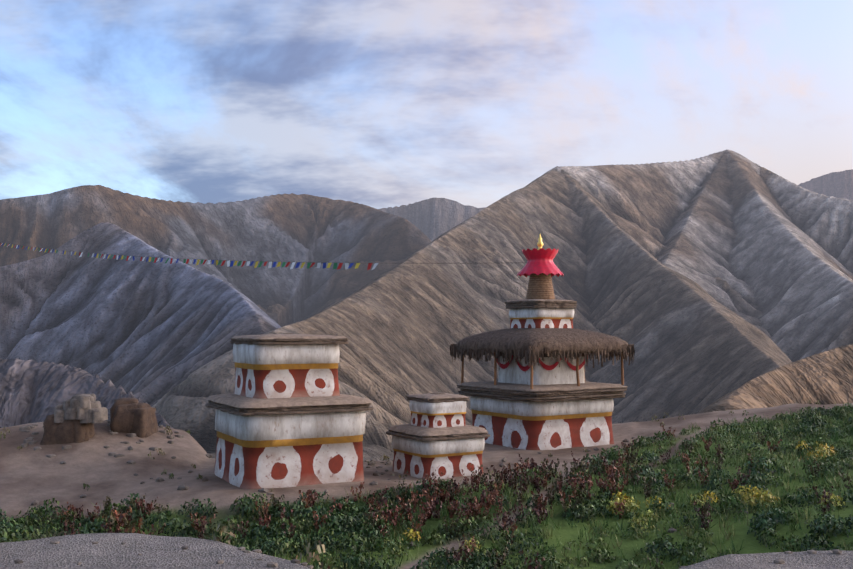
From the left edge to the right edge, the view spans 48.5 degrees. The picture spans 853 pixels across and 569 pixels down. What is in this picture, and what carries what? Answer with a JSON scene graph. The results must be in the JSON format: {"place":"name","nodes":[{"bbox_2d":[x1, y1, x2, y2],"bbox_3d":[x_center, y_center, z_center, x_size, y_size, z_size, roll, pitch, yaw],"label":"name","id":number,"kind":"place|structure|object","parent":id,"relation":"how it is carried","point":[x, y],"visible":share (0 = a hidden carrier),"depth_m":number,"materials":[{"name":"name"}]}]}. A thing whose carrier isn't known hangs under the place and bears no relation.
{"place":"outdoors","nodes":[
{"label":"outdoors","id":0,"kind":"place"},
{"bbox_2d":[0,149,852,568],"bbox_3d":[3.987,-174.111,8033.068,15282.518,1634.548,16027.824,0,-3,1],"label":"terrain","id":1,"kind":"structure","parent":0,"point":[714,287],"depth_m":1448.32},
{"bbox_2d":[19,394,183,457],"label":"ruined wall","id":2,"kind":"structure","parent":1,"relation":"on","point":[75,418],"depth_m":25.71,"materials":[{"name":"brown stone"}]},
{"bbox_2d":[0,243,377,269],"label":"prayer flags","id":3,"kind":"object","parent":1,"relation":"on","point":[347,266],"visible":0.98,"depth_m":47.47,"materials":[{"name":"fabric"}]},
{"bbox_2d":[205,333,372,488],"bbox_3d":[-3.457,3.106,23.555,3.561,3.792,3.538,1,-3,-27],"label":"chorten","id":4,"kind":"object","parent":1,"relation":"on","point":[288,414],"visible":1,"depth_m":22.38,"materials":[{"name":"paint"}]},
{"bbox_2d":[0,400,852,568],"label":"vegetation","id":5,"kind":"object","parent":1,"relation":"on","point":[817,452],"visible":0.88,"depth_m":19.98,"materials":[{"name":"green plant"}]},
{"bbox_2d":[14,419,849,568],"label":"loose rocks","id":6,"kind":"object","parent":1,"relation":"on","point":[373,483],"visible":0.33,"depth_m":21.18,"materials":[{"name":"stone"}]},
{"bbox_2d":[386,393,489,478],"bbox_3d":[0.281,3.952,24.511,2.156,2.287,2.151,2,-3,-31],"label":"chorten","id":7,"kind":"object","parent":1,"relation":"on","point":[438,434],"visible":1,"depth_m":23.87,"materials":[{"name":"paint"}]},
{"bbox_2d":[450,235,634,449],"bbox_3d":[3.714,1.833,30.862,4.401,7.020,4.384,2,-3,-32],"label":"chorten","id":8,"kind":"object","parent":1,"relation":"on","point":[541,393],"visible":1,"depth_m":29.64,"materials":[{"name":"paint"}]},
{"bbox_2d":[0,0,852,208],"label":"sky","id":9,"kind":"structure","parent":0,"point":[377,104],"materials":[{"name":"blue"}]}
]}

